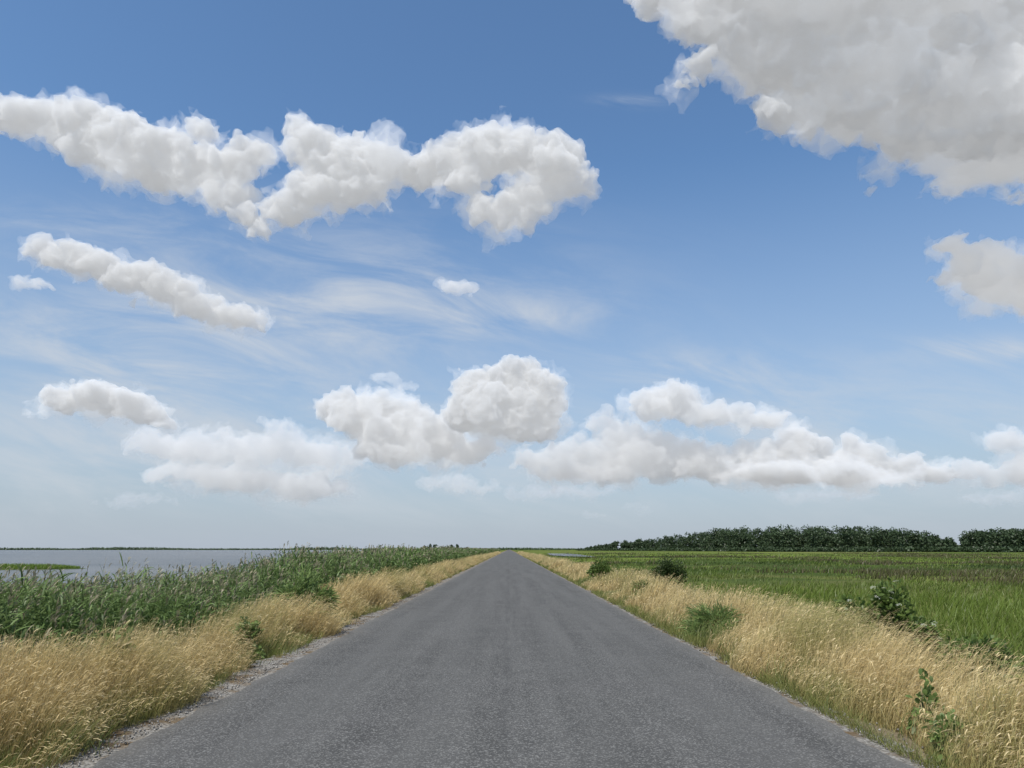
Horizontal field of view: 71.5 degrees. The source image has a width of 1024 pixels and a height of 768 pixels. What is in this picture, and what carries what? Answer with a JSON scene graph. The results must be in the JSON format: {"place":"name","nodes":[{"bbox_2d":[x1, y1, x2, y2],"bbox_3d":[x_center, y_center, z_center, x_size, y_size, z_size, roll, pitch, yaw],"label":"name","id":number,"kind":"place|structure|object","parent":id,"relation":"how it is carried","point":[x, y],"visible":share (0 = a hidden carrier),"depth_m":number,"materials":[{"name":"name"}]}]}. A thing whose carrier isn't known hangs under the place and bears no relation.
{"place":"outdoors","nodes":[
{"label":"outdoors","id":0,"kind":"place"},
{"bbox_2d":[0,550,362,614],"bbox_3d":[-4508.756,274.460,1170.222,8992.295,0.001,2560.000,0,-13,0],"label":"water","id":1,"kind":"structure","parent":0,"point":[163,559],"depth_m":171.54,"materials":[{"name":"grey liquid"}]},
{"bbox_2d":[1,568,85,569],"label":"islet","id":2,"kind":"object","parent":1,"relation":"in","point":[44,569],"visible":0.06,"depth_m":86.44,"materials":[{"name":"green plant"}]},
{"bbox_2d":[0,563,80,568],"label":"islet grass","id":3,"kind":"structure","parent":2,"relation":"on","point":[31,565],"depth_m":87.31,"materials":[{"name":"green plant"}]},
{"bbox_2d":[0,551,500,767],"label":"dry grass","id":4,"kind":"structure","parent":0,"point":[375,599],"depth_m":7.40,"materials":[{"name":"plant"}]},
{"bbox_2d":[92,550,915,767],"bbox_3d":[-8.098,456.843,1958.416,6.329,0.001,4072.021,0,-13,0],"label":"road","id":5,"kind":"structure","parent":0,"point":[508,659],"depth_m":7.58,"materials":[{"name":"grey asphalt"}]},
{"bbox_2d":[0,0,1023,548],"label":"sky","id":6,"kind":"structure","parent":0,"point":[554,274],"materials":[{"name":"blue"}]},
{"bbox_2d":[42,549,1023,766],"bbox_3d":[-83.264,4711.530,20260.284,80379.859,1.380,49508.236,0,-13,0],"label":"ground","id":7,"kind":"structure","parent":0,"point":[808,574],"depth_m":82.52,"materials":[{"name":"green plant"}]},
{"bbox_2d":[100,623,137,687],"bbox_3d":[-4.250,3.062,7.637,0.370,0.972,0.360,0,-13,0],"label":"weed plant","id":8,"kind":"object","parent":7,"relation":"on","point":[118,628],"visible":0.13,"depth_m":7.69,"materials":[{"name":"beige plant"}]},
{"bbox_2d":[229,616,264,660],"bbox_3d":[-4.088,3.968,10.937,0.543,0.768,0.512,12,-18,-43],"label":"weed plant","id":9,"kind":"object","parent":7,"relation":"on","point":[252,627],"visible":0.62,"depth_m":10.99,"materials":[{"name":"green plant"}]},
{"bbox_2d":[0,543,499,680],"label":"reeds","id":10,"kind":"object","parent":7,"relation":"on","point":[39,617],"visible":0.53,"depth_m":12.27,"materials":[{"name":"green plant"}]},
{"bbox_2d":[0,541,498,661],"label":"reed plumes","id":11,"kind":"object","parent":10,"relation":"attached to","point":[242,579],"visible":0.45,"depth_m":13.57,"materials":[{"name":"green plant"}]},
{"bbox_2d":[0,546,577,549],"bbox_3d":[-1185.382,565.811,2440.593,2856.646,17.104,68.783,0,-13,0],"label":"shore scrub","id":12,"kind":"object","parent":7,"relation":"on","point":[164,548],"visible":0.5,"depth_m":2424.55,"materials":[{"name":"green plant"}]},
{"bbox_2d":[268,563,344,624],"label":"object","id":13,"kind":"object","parent":7,"relation":"on","point":[301,585],"visible":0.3,"depth_m":15.04,"materials":[{"name":"green plant"}]},
{"bbox_2d":[424,544,466,549],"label":"distant trees","id":14,"kind":"object","parent":7,"relation":"on","point":[451,545],"visible":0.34,"depth_m":1481.71,"materials":[{"name":"green plant"}]},
{"bbox_2d":[42,550,938,767],"bbox_3d":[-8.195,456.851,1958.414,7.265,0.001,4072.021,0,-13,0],"label":"road shoulder","id":15,"kind":"object","parent":7,"relation":"on","point":[88,763],"visible":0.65,"depth_m":7.56},
{"bbox_2d":[32,585,943,767],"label":"gravel","id":16,"kind":"structure","parent":15,"relation":"on","point":[178,711],"depth_m":7.78,"materials":[{"name":"grey gravel"}]},
{"bbox_2d":[0,556,982,767],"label":"verge grass","id":17,"kind":"structure","parent":7,"relation":"on","point":[695,642],"depth_m":8.28,"materials":[{"name":"plant"}]},
{"bbox_2d":[0,557,1023,767],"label":"green tussocks","id":18,"kind":"object","parent":7,"relation":"on","point":[702,630],"visible":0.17,"depth_m":7.42,"materials":[{"name":"green plant"}]},
{"bbox_2d":[585,559,613,580],"bbox_3d":[4.189,8.937,33.327,1.416,1.428,1.730,0,-13,0],"label":"shrub","id":19,"kind":"object","parent":7,"relation":"on","point":[598,568],"visible":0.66,"depth_m":33.27,"materials":[{"name":"green plant"}]},
{"bbox_2d":[631,578,651,598],"bbox_3d":[4.131,6.740,22.748,0.945,1.049,1.593,0,-13,0],"label":"shrub","id":20,"kind":"object","parent":7,"relation":"on","point":[643,583],"visible":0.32,"depth_m":22.58,"materials":[{"name":"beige plant"}]},
{"bbox_2d":[650,554,687,593],"bbox_3d":[8.306,10.329,37.964,2.033,2.403,1.827,0,-13,0],"label":"bush","id":21,"kind":"object","parent":7,"relation":"on","point":[668,568],"visible":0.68,"depth_m":37.70,"materials":[{"name":"green plant"}]},
{"bbox_2d":[675,601,743,636],"bbox_3d":[3.836,4.597,13.425,1.446,1.051,1.364,-2,-13,9],"label":"shrub","id":22,"kind":"object","parent":7,"relation":"on","point":[700,616],"visible":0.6,"depth_m":13.48,"materials":[{"name":"green plant"}]},
{"bbox_2d":[517,551,1023,767],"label":"dry grass","id":23,"kind":"structure","parent":7,"relation":"on","point":[988,705],"depth_m":7.86,"materials":[{"name":"plant"}]},
{"bbox_2d":[543,552,1023,586],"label":"sedge beds","id":24,"kind":"object","parent":7,"relation":"on","point":[899,573],"visible":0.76,"depth_m":79.37,"materials":[{"name":"green plant"}]},
{"bbox_2d":[573,563,1022,709],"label":"bank weeds","id":25,"kind":"object","parent":7,"relation":"on","point":[807,614],"visible":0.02,"depth_m":29.96,"materials":[{"name":"green plant"}]},
{"bbox_2d":[576,546,1023,551],"bbox_3d":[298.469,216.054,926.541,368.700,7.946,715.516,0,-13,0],"label":"scrub","id":26,"kind":"object","parent":7,"relation":"on","point":[891,549],"visible":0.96,"depth_m":682.42,"materials":[{"name":"green plant"}]},
{"bbox_2d":[585,524,1023,550],"bbox_3d":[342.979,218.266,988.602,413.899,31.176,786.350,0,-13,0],"label":"woodland","id":27,"kind":"object","parent":7,"relation":"on","point":[848,537],"visible":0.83,"depth_m":717.34,"materials":[{"name":"green plant"}]},
{"bbox_2d":[833,578,943,668],"bbox_3d":[5.625,3.818,10.686,1.472,1.752,1.101,-9,-16,35],"label":"elder shrub","id":28,"kind":"object","parent":7,"relation":"on","point":[892,601],"visible":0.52,"depth_m":10.67,"materials":[{"name":"green plant"}]},
{"bbox_2d":[905,668,942,737],"bbox_3d":[3.741,2.919,6.432,0.406,0.662,0.270,9,-16,-33],"label":"weed plant","id":29,"kind":"object","parent":7,"relation":"on","point":[927,690],"visible":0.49,"depth_m":6.42,"materials":[{"name":"green plant"}]},
{"bbox_2d":[921,706,976,767],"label":"weed plant","id":30,"kind":"object","parent":7,"relation":"on","point":[937,736],"visible":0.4,"depth_m":5.72,"materials":[{"name":"green plant"}]},
{"bbox_2d":[923,633,1023,691],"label":"shrub","id":31,"kind":"object","parent":7,"relation":"on","point":[973,640],"visible":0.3,"depth_m":9.03,"materials":[{"name":"green plant"}]},
{"bbox_2d":[547,553,591,556],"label":"water","id":32,"kind":"structure","parent":0,"point":[557,554],"depth_m":322.04,"materials":[{"name":"grey liquid"}]}
]}

